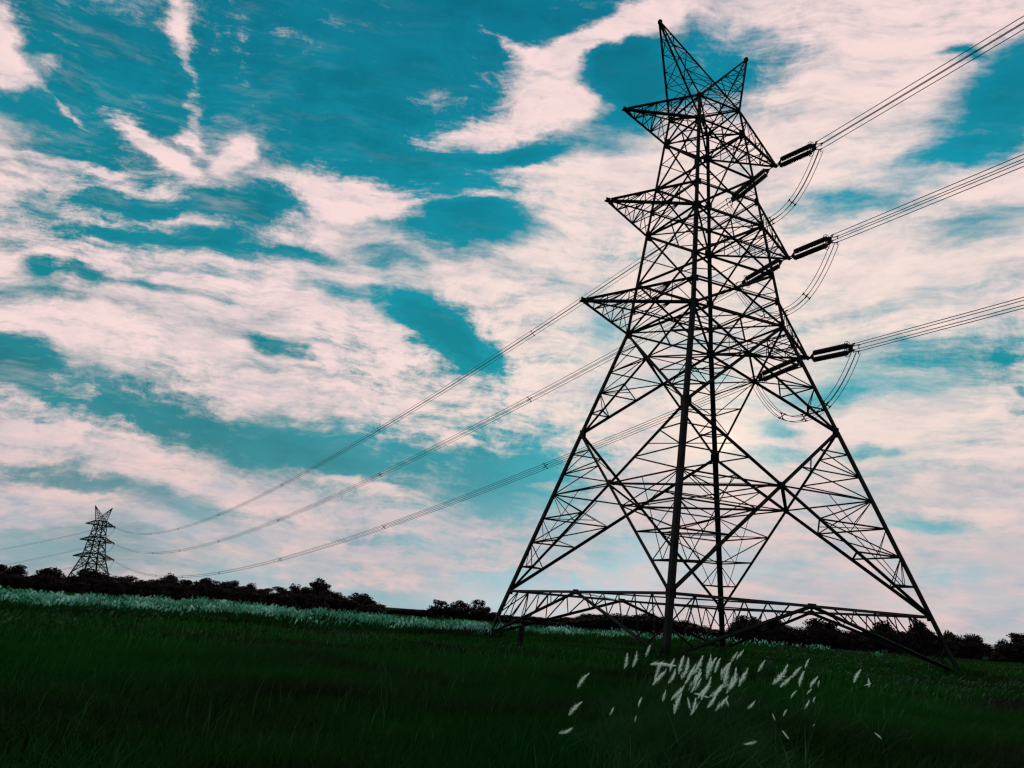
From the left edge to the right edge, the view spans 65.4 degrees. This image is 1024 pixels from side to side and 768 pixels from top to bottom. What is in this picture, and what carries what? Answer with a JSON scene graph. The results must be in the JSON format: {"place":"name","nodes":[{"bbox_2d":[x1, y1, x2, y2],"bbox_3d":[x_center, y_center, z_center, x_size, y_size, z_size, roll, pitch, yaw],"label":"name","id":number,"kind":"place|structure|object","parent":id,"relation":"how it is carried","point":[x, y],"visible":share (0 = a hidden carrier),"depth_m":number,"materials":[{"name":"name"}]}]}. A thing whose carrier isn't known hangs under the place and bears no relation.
{"place":"outdoors","nodes":[
{"label":"outdoors","id":0,"kind":"place"},
{"bbox_2d":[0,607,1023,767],"bbox_3d":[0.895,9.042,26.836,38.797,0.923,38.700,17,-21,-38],"label":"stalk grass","id":1,"kind":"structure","parent":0,"point":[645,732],"depth_m":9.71,"materials":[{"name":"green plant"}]},
{"bbox_2d":[0,583,1023,767],"bbox_3d":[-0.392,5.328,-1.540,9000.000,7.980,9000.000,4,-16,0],"label":"ground","id":2,"kind":"structure","parent":0,"point":[476,655],"depth_m":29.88,"materials":[{"name":"green plant"}]},
{"bbox_2d":[0,575,24,588],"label":"field tree","id":3,"kind":"object","parent":2,"relation":"on","point":[6,580],"visible":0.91,"depth_m":104.75,"materials":[{"name":"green plant"}]},
{"bbox_2d":[4,564,26,586],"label":"tree","id":4,"kind":"object","parent":2,"relation":"on","point":[10,570],"visible":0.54,"depth_m":140.95,"materials":[{"name":"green plant"}]},
{"bbox_2d":[12,575,34,589],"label":"field tree","id":5,"kind":"object","parent":2,"relation":"on","point":[27,578],"visible":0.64,"depth_m":106.23,"materials":[{"name":"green plant"}]},
{"bbox_2d":[31,567,66,579],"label":"tree","id":6,"kind":"object","parent":2,"relation":"on","point":[56,573],"visible":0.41,"depth_m":139.57,"materials":[{"name":"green plant"}]},
{"bbox_2d":[39,578,66,591],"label":"field tree","id":7,"kind":"object","parent":2,"relation":"on","point":[56,583],"visible":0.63,"depth_m":111.86,"materials":[{"name":"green plant"}]},
{"bbox_2d":[58,584,76,592],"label":"field tree","id":8,"kind":"object","parent":2,"relation":"on","point":[65,587],"visible":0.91,"depth_m":108.30,"materials":[{"name":"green plant"}]},
{"bbox_2d":[68,582,90,593],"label":"field tree","id":9,"kind":"object","parent":2,"relation":"on","point":[80,586],"visible":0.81,"depth_m":109.90,"materials":[{"name":"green plant"}]},
{"bbox_2d":[67,505,113,576],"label":"transmission tower","id":10,"kind":"structure","parent":2,"relation":"on","point":[100,545],"depth_m":382.76,"materials":[{"name":"metal"}]},
{"bbox_2d":[68,568,113,591],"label":"tree","id":11,"kind":"object","parent":2,"relation":"on","point":[88,572],"visible":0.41,"depth_m":147.94,"materials":[{"name":"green plant"}]},
{"bbox_2d":[93,579,116,594],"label":"field tree","id":12,"kind":"object","parent":2,"relation":"on","point":[102,589],"visible":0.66,"depth_m":118.20,"materials":[{"name":"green plant"}]},
{"bbox_2d":[107,582,125,595],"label":"field tree","id":13,"kind":"object","parent":2,"relation":"on","point":[116,589],"visible":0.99,"depth_m":116.15,"materials":[{"name":"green plant"}]},
{"bbox_2d":[134,584,154,596],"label":"field tree","id":14,"kind":"object","parent":2,"relation":"on","point":[147,588],"visible":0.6,"depth_m":129.53,"materials":[{"name":"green plant"}]},
{"bbox_2d":[145,577,169,594],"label":"tree","id":15,"kind":"object","parent":2,"relation":"on","point":[164,580],"visible":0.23,"depth_m":152.69,"materials":[{"name":"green plant"}]},
{"bbox_2d":[149,583,170,597],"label":"field tree","id":16,"kind":"object","parent":2,"relation":"on","point":[157,589],"visible":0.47,"depth_m":123.49,"materials":[{"name":"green plant"}]},
{"bbox_2d":[161,583,178,597],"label":"field tree","id":17,"kind":"object","parent":2,"relation":"on","point":[168,586],"visible":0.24,"depth_m":117.44,"materials":[{"name":"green plant"}]},
{"bbox_2d":[166,584,193,600],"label":"field tree","id":18,"kind":"object","parent":2,"relation":"on","point":[177,594],"visible":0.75,"depth_m":108.01,"materials":[{"name":"green plant"}]},
{"bbox_2d":[182,584,199,599],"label":"field tree","id":19,"kind":"object","parent":2,"relation":"on","point":[193,589],"visible":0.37,"depth_m":118.14,"materials":[{"name":"green plant"}]},
{"bbox_2d":[190,583,210,598],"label":"field tree","id":20,"kind":"object","parent":2,"relation":"on","point":[201,586],"visible":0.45,"depth_m":121.79,"materials":[{"name":"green plant"}]},
{"bbox_2d":[205,587,230,601],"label":"field tree","id":21,"kind":"object","parent":2,"relation":"on","point":[217,592],"visible":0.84,"depth_m":119.43,"materials":[{"name":"green plant"}]},
{"bbox_2d":[203,580,232,599],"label":"tree","id":22,"kind":"object","parent":2,"relation":"on","point":[218,584],"visible":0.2,"depth_m":164.84,"materials":[{"name":"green plant"}]},
{"bbox_2d":[226,580,244,590],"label":"tree","id":23,"kind":"object","parent":2,"relation":"on","point":[235,583],"visible":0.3,"depth_m":175.46,"materials":[{"name":"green plant"}]},
{"bbox_2d":[226,590,246,603],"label":"field tree","id":24,"kind":"object","parent":2,"relation":"on","point":[238,595],"visible":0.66,"depth_m":118.17,"materials":[{"name":"green plant"}]},
{"bbox_2d":[244,592,262,605],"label":"field tree","id":25,"kind":"object","parent":2,"relation":"on","point":[254,598],"visible":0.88,"depth_m":120.20,"materials":[{"name":"green plant"}]},
{"bbox_2d":[261,591,278,606],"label":"field tree","id":26,"kind":"object","parent":2,"relation":"on","point":[268,596],"visible":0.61,"depth_m":124.64,"materials":[{"name":"green plant"}]},
{"bbox_2d":[271,594,297,607],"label":"field tree","id":27,"kind":"object","parent":2,"relation":"on","point":[280,600],"visible":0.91,"depth_m":113.11,"materials":[{"name":"green plant"}]},
{"bbox_2d":[289,583,300,593],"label":"tree","id":28,"kind":"object","parent":2,"relation":"on","point":[294,589],"visible":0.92,"depth_m":168.48,"materials":[{"name":"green plant"}]},
{"bbox_2d":[302,595,328,610],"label":"field tree","id":29,"kind":"object","parent":2,"relation":"on","point":[316,603],"visible":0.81,"depth_m":115.01,"materials":[{"name":"green plant"}]},
{"bbox_2d":[309,577,330,594],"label":"tree","id":30,"kind":"object","parent":2,"relation":"on","point":[318,584],"visible":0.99,"depth_m":169.02,"materials":[{"name":"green plant"}]},
{"bbox_2d":[326,597,340,610],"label":"field tree","id":31,"kind":"object","parent":2,"relation":"on","point":[331,604],"visible":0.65,"depth_m":122.22,"materials":[{"name":"green plant"}]},
{"bbox_2d":[337,599,359,612],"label":"field tree","id":32,"kind":"object","parent":2,"relation":"on","point":[349,604],"visible":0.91,"depth_m":117.44,"materials":[{"name":"green plant"}]},
{"bbox_2d":[348,592,374,609],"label":"tree","id":33,"kind":"object","parent":2,"relation":"on","point":[357,597],"visible":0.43,"depth_m":175.01,"materials":[{"name":"green plant"}]},
{"bbox_2d":[358,604,376,612],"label":"field tree","id":34,"kind":"object","parent":2,"relation":"on","point":[364,607],"visible":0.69,"depth_m":126.55,"materials":[{"name":"green plant"}]},
{"bbox_2d":[366,607,382,613],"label":"field tree","id":35,"kind":"object","parent":2,"relation":"on","point":[375,610],"visible":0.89,"depth_m":121.62,"materials":[{"name":"green plant"}]},
{"bbox_2d":[0,585,829,650],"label":"reed band","id":36,"kind":"object","parent":2,"relation":"on","point":[191,604],"visible":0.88,"depth_m":48.86,"materials":[{"name":"green plant"}]},
{"bbox_2d":[0,592,831,653],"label":"reed leaves","id":37,"kind":"object","parent":2,"relation":"on","point":[255,618],"visible":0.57,"depth_m":47.40,"materials":[{"name":"green plant"}]},
{"bbox_2d":[425,607,446,617],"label":"field tree","id":38,"kind":"object","parent":2,"relation":"on","point":[434,611],"visible":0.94,"depth_m":142.63,"materials":[{"name":"green plant"}]},
{"bbox_2d":[429,599,451,615],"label":"tree","id":39,"kind":"object","parent":2,"relation":"on","point":[438,603],"visible":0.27,"depth_m":162.43,"materials":[{"name":"green plant"}]},
{"bbox_2d":[438,606,461,618],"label":"field tree","id":40,"kind":"object","parent":2,"relation":"on","point":[451,611],"visible":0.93,"depth_m":143.00,"materials":[{"name":"green plant"}]},
{"bbox_2d":[448,600,471,617],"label":"tree","id":41,"kind":"object","parent":2,"relation":"on","point":[458,604],"visible":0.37,"depth_m":164.47,"materials":[{"name":"green plant"}]},
{"bbox_2d":[456,607,478,619],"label":"field tree","id":42,"kind":"object","parent":2,"relation":"on","point":[465,613],"visible":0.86,"depth_m":143.41,"materials":[{"name":"green plant"}]},
{"bbox_2d":[470,599,485,619],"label":"tree","id":43,"kind":"object","parent":2,"relation":"on","point":[476,603],"visible":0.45,"depth_m":163.31,"materials":[{"name":"green plant"}]},
{"bbox_2d":[469,609,493,620],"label":"field tree","id":44,"kind":"object","parent":2,"relation":"on","point":[481,614],"visible":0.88,"depth_m":142.91,"materials":[{"name":"green plant"}]},
{"bbox_2d":[0,593,1023,701],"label":"seed heads","id":45,"kind":"object","parent":2,"relation":"on","point":[31,605],"visible":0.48,"depth_m":34.08,"materials":[{"name":"plant"}]},
{"bbox_2d":[516,625,524,646],"bbox_3d":[0.390,12.139,38.121,0.290,1.210,0.270,12,-16,-18],"label":"field post","id":46,"kind":"object","parent":2,"relation":"on","point":[520,633],"visible":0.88,"depth_m":38.08,"materials":[{"name":"brown wood"}]},
{"bbox_2d":[533,728,571,767],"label":"grass plume","id":47,"kind":"object","parent":2,"relation":"on","point":[569,730],"depth_m":7.00,"materials":[{"name":"green plant"}]},
{"bbox_2d":[540,702,600,763],"bbox_3d":[0.612,3.689,8.214,0.754,0.827,0.733,4,-16,0],"label":"grass plume","id":48,"kind":"object","parent":2,"relation":"on","point":[572,710],"depth_m":8.21,"materials":[{"name":"white plant"}]},
{"bbox_2d":[578,709,641,767],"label":"grass plume","id":49,"kind":"object","parent":2,"relation":"on","point":[610,713],"depth_m":6.99,"materials":[{"name":"green plant"}]},
{"bbox_2d":[614,697,682,767],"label":"grass plume","id":50,"kind":"object","parent":2,"relation":"on","point":[639,702],"depth_m":6.97,"materials":[{"name":"green plant"}]},
{"bbox_2d":[644,618,663,632],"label":"field tree","id":51,"kind":"object","parent":2,"relation":"on","point":[657,623],"visible":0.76,"depth_m":140.91,"materials":[{"name":"green plant"}]},
{"bbox_2d":[632,662,675,691],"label":"grass plume","id":52,"kind":"object","parent":2,"relation":"on","point":[661,663],"depth_m":14.62,"materials":[{"name":"white plant"}]},
{"bbox_2d":[636,693,681,758],"bbox_3d":[1.593,3.717,8.338,0.597,0.979,0.726,7,-16,-11],"label":"grass plume","id":53,"kind":"object","parent":2,"relation":"on","point":[676,702],"depth_m":8.21,"materials":[{"name":"white plant"}]},
{"bbox_2d":[630,717,716,767],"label":"grass plume","id":54,"kind":"object","parent":2,"relation":"on","point":[645,754],"depth_m":6.93,"materials":[{"name":"green plant"}]},
{"bbox_2d":[659,690,702,765],"bbox_3d":[1.577,3.489,7.671,0.602,1.045,0.522,4,-16,0],"label":"grass plume","id":55,"kind":"object","parent":2,"relation":"on","point":[661,726],"depth_m":7.62,"materials":[{"name":"green plant"}]},
{"bbox_2d":[667,686,706,765],"bbox_3d":[1.807,3.546,7.916,0.469,1.103,0.798,4,-16,0],"label":"grass plume","id":56,"kind":"object","parent":2,"relation":"on","point":[701,692],"depth_m":7.77,"materials":[{"name":"green plant"}]},
{"bbox_2d":[705,657,716,686],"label":"grass plume","id":57,"kind":"object","parent":2,"relation":"on","point":[709,668],"depth_m":15.10,"materials":[{"name":"white plant"}]},
{"bbox_2d":[669,698,756,767],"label":"grass plume","id":58,"kind":"object","parent":2,"relation":"on","point":[693,709],"depth_m":6.85,"materials":[{"name":"green plant"}]},
{"bbox_2d":[673,694,756,764],"bbox_3d":[1.916,3.503,7.660,0.853,1.059,0.541,18,-21,-41],"label":"grass plume","id":59,"kind":"object","parent":2,"relation":"on","point":[710,703],"depth_m":7.55,"materials":[{"name":"green plant"}]},
{"bbox_2d":[679,698,760,765],"bbox_3d":[1.975,3.495,7.548,0.523,1.022,1.008,7,-16,-11],"label":"grass plume","id":60,"kind":"object","parent":2,"relation":"on","point":[731,734],"depth_m":7.47,"materials":[{"name":"green plant"}]},
{"bbox_2d":[490,19,966,674],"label":"transmission tower","id":61,"kind":"structure","parent":2,"relation":"on","point":[684,405],"depth_m":54.64,"materials":[{"name":"metal"}]},
{"bbox_2d":[725,166,772,207],"bbox_3d":[19.320,-16.144,64.664,0.644,1.163,4.963,14,-33,-30],"label":"tension insulator set","id":62,"kind":"object","parent":61,"relation":"attached to","point":[762,174],"visible":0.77,"depth_m":64.30,"materials":[{"name":"ceramic"}]},
{"bbox_2d":[115,201,728,534],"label":"conductor bundle","id":63,"kind":"object","parent":62,"relation":"attached to","point":[466,372],"visible":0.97,"depth_m":97.59,"materials":[{"name":"metal"}]},
{"bbox_2d":[724,150,822,228],"bbox_3d":[20.078,-14.258,61.829,0.509,4.057,9.948,12,-18,-26],"label":"jumper loop","id":64,"kind":"object","parent":62,"relation":"hanging from","point":[791,196],"visible":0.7,"depth_m":59.49,"materials":[{"name":"metal"}]},
{"bbox_2d":[736,259,786,289],"bbox_3d":[19.775,-8.808,63.086,0.644,1.163,4.963,14,-28,-30],"label":"tension insulator set","id":65,"kind":"object","parent":61,"relation":"attached to","point":[767,266],"visible":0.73,"depth_m":63.05,"materials":[{"name":"ceramic"}]},
{"bbox_2d":[118,283,738,553],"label":"conductor bundle","id":66,"kind":"object","parent":65,"relation":"attached to","point":[471,426],"visible":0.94,"depth_m":95.05,"materials":[{"name":"metal"}]},
{"bbox_2d":[736,242,838,318],"bbox_3d":[20.571,-7.104,60.263,0.509,4.142,9.950,12,-18,-26],"label":"jumper loop","id":67,"kind":"object","parent":65,"relation":"hanging from","point":[800,296],"visible":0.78,"depth_m":58.42,"materials":[{"name":"metal"}]},
{"bbox_2d":[752,359,802,381],"bbox_3d":[20.642,-1.114,61.574,0.644,1.163,4.963,14,-27,-30],"label":"tension insulator set","id":68,"kind":"object","parent":61,"relation":"attached to","point":[773,368],"visible":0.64,"depth_m":61.56,"materials":[{"name":"metal"}]},
{"bbox_2d":[115,377,755,577],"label":"conductor bundle","id":69,"kind":"object","parent":68,"relation":"attached to","point":[546,466],"visible":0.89,"depth_m":91.63,"materials":[{"name":"metal"}]},
{"bbox_2d":[753,351,859,422],"bbox_3d":[21.432,0.718,58.709,0.509,4.156,9.953,12,-18,-26],"label":"jumper loop","id":70,"kind":"object","parent":68,"relation":"hanging from","point":[804,416],"visible":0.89,"depth_m":57.16,"materials":[{"name":"metal"}]},
{"bbox_2d":[774,141,821,167],"bbox_3d":[21.564,-17.340,60.585,0.644,1.163,4.963,11,-7,-21],"label":"tension insulator set","id":71,"kind":"object","parent":61,"relation":"attached to","point":[807,147],"visible":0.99,"depth_m":60.20,"materials":[{"name":"metal"}]},
{"bbox_2d":[817,16,1023,148],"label":"conductor bundle","id":72,"kind":"object","parent":71,"relation":"attached to","point":[1020,24],"visible":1,"depth_m":49.85,"materials":[{"name":"metal"}]},
{"bbox_2d":[788,234,837,259],"bbox_3d":[22.056,-10.016,58.941,0.644,1.163,4.963,11,-12,-21],"label":"tension insulator set","id":73,"kind":"object","parent":61,"relation":"attached to","point":[826,240],"visible":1,"depth_m":58.54,"materials":[{"name":"metal"}]},
{"bbox_2d":[833,154,1023,241],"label":"conductor bundle","id":74,"kind":"object","parent":73,"relation":"attached to","point":[934,198],"visible":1,"depth_m":49.19,"materials":[{"name":"metal"}]},
{"bbox_2d":[807,341,859,361],"bbox_3d":[22.920,-2.244,57.406,0.644,1.163,4.963,11,-11,-21],"label":"tension insulator set","id":75,"kind":"object","parent":61,"relation":"attached to","point":[846,352],"visible":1,"depth_m":56.97,"materials":[{"name":"ceramic"}]},
{"bbox_2d":[855,297,1023,350],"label":"conductor bundle","id":76,"kind":"object","parent":75,"relation":"attached to","point":[943,322],"visible":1,"depth_m":48.83,"materials":[{"name":"metal"}]},
{"bbox_2d":[698,701,767,767],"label":"grass plume","id":77,"kind":"object","parent":2,"relation":"on","point":[739,740],"depth_m":6.78,"materials":[{"name":"green plant"}]},
{"bbox_2d":[734,623,751,640],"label":"field tree","id":78,"kind":"object","parent":2,"relation":"on","point":[741,626],"visible":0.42,"depth_m":119.89,"materials":[{"name":"black plant"}]},
{"bbox_2d":[732,615,757,638],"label":"tree","id":79,"kind":"object","parent":2,"relation":"on","point":[742,617],"visible":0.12,"depth_m":143.37,"materials":[{"name":"black plant"}]},
{"bbox_2d":[757,626,774,643],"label":"field tree","id":80,"kind":"object","parent":2,"relation":"on","point":[763,637],"visible":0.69,"depth_m":114.02,"materials":[{"name":"black plant"}]},
{"bbox_2d":[766,665,791,716],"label":"grass plume","id":81,"kind":"object","parent":2,"relation":"on","point":[780,676],"depth_m":11.64,"materials":[{"name":"white plant"}]},
{"bbox_2d":[742,713,822,767],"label":"grass plume","id":82,"kind":"object","parent":2,"relation":"on","point":[779,747],"depth_m":6.70,"materials":[{"name":"green plant"}]},
{"bbox_2d":[775,628,791,644],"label":"field tree","id":83,"kind":"object","parent":2,"relation":"on","point":[781,636],"visible":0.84,"depth_m":115.20,"materials":[{"name":"black plant"}]},
{"bbox_2d":[772,676,803,727],"bbox_3d":[3.691,4.497,10.738,0.437,1.111,0.789,-8,-20,37],"label":"grass plume","id":84,"kind":"object","parent":2,"relation":"on","point":[784,683],"depth_m":10.84,"materials":[{"name":"white plant"}]},
{"bbox_2d":[772,698,815,766],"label":"grass plume","id":85,"kind":"object","parent":2,"relation":"on","point":[806,750],"depth_m":7.39,"materials":[{"name":"green plant"}]},
{"bbox_2d":[772,700,823,766],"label":"grass plume","id":86,"kind":"object","parent":2,"relation":"on","point":[798,733],"depth_m":8.43,"materials":[{"name":"green plant"}]},
{"bbox_2d":[797,631,812,646],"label":"field tree","id":87,"kind":"object","parent":2,"relation":"on","point":[803,637],"visible":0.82,"depth_m":118.11,"materials":[{"name":"black plant"}]},
{"bbox_2d":[809,627,830,647],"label":"field tree","id":88,"kind":"object","parent":2,"relation":"on","point":[819,634],"visible":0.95,"depth_m":116.04,"materials":[{"name":"black plant"}]},
{"bbox_2d":[796,617,847,646],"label":"tree","id":89,"kind":"object","parent":2,"relation":"on","point":[815,623],"visible":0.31,"depth_m":124.85,"materials":[{"name":"black plant"}]},
{"bbox_2d":[853,669,869,716],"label":"grass plume","id":90,"kind":"object","parent":2,"relation":"on","point":[856,675],"depth_m":14.33,"materials":[{"name":"plant"}]},
{"bbox_2d":[854,678,893,745],"bbox_3d":[4.888,4.506,10.556,0.424,1.162,0.967,2,-16,7],"label":"grass plume","id":91,"kind":"object","parent":2,"relation":"on","point":[872,719],"depth_m":10.46,"materials":[{"name":"green plant"}]},
{"bbox_2d":[872,620,897,649],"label":"tree","id":92,"kind":"object","parent":2,"relation":"on","point":[880,625],"visible":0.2,"depth_m":123.40,"materials":[{"name":"black plant"}]},
{"bbox_2d":[908,620,929,632],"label":"tree","id":93,"kind":"object","parent":2,"relation":"on","point":[918,627],"visible":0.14,"depth_m":132.36,"materials":[{"name":"black plant"}]},
{"bbox_2d":[906,627,932,655],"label":"tree","id":94,"kind":"object","parent":2,"relation":"on","point":[918,643],"visible":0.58,"depth_m":107.03,"materials":[{"name":"black plant"}]},
{"bbox_2d":[922,632,938,655],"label":"tree","id":95,"kind":"object","parent":2,"relation":"on","point":[932,638],"visible":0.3,"depth_m":112.43,"materials":[{"name":"black plant"}]},
{"bbox_2d":[940,639,963,656],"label":"tree","id":96,"kind":"object","parent":2,"relation":"on","point":[951,642],"visible":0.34,"depth_m":111.19,"materials":[{"name":"black plant"}]},
{"bbox_2d":[946,634,965,643],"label":"tree","id":97,"kind":"object","parent":2,"relation":"on","point":[952,637],"visible":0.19,"depth_m":121.02,"materials":[{"name":"black plant"}]},
{"bbox_2d":[951,643,974,658],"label":"tree","id":98,"kind":"object","parent":2,"relation":"on","point":[958,652],"visible":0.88,"depth_m":104.22,"materials":[{"name":"black plant"}]},
{"bbox_2d":[959,633,985,658],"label":"tree","id":99,"kind":"object","parent":2,"relation":"on","point":[970,638],"visible":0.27,"depth_m":121.41,"materials":[{"name":"black plant"}]},
{"bbox_2d":[962,641,984,659],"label":"tree","id":100,"kind":"object","parent":2,"relation":"on","point":[976,648],"visible":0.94,"depth_m":103.58,"materials":[{"name":"black plant"}]},
{"bbox_2d":[985,653,1008,661],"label":"tree","id":101,"kind":"object","parent":2,"relation":"on","point":[996,658],"visible":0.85,"depth_m":102.39,"materials":[{"name":"black plant"}]},
{"bbox_2d":[996,644,1018,661],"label":"tree","id":102,"kind":"object","parent":2,"relation":"on","point":[1006,651],"visible":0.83,"depth_m":104.59,"materials":[{"name":"black plant"}]},
{"bbox_2d":[1006,632,1023,642],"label":"tree","id":103,"kind":"object","parent":2,"relation":"on","point":[1016,637],"visible":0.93,"depth_m":125.47,"materials":[{"name":"black plant"}]},
{"bbox_2d":[1011,641,1023,662],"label":"tree","id":104,"kind":"object","parent":2,"relation":"on","point":[1019,647],"visible":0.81,"depth_m":105.32,"materials":[{"name":"black plant"}]},
{"bbox_2d":[0,0,1023,646],"label":"sky","id":105,"kind":"structure","parent":0,"point":[241,240],"materials":[{"name":"blue"}]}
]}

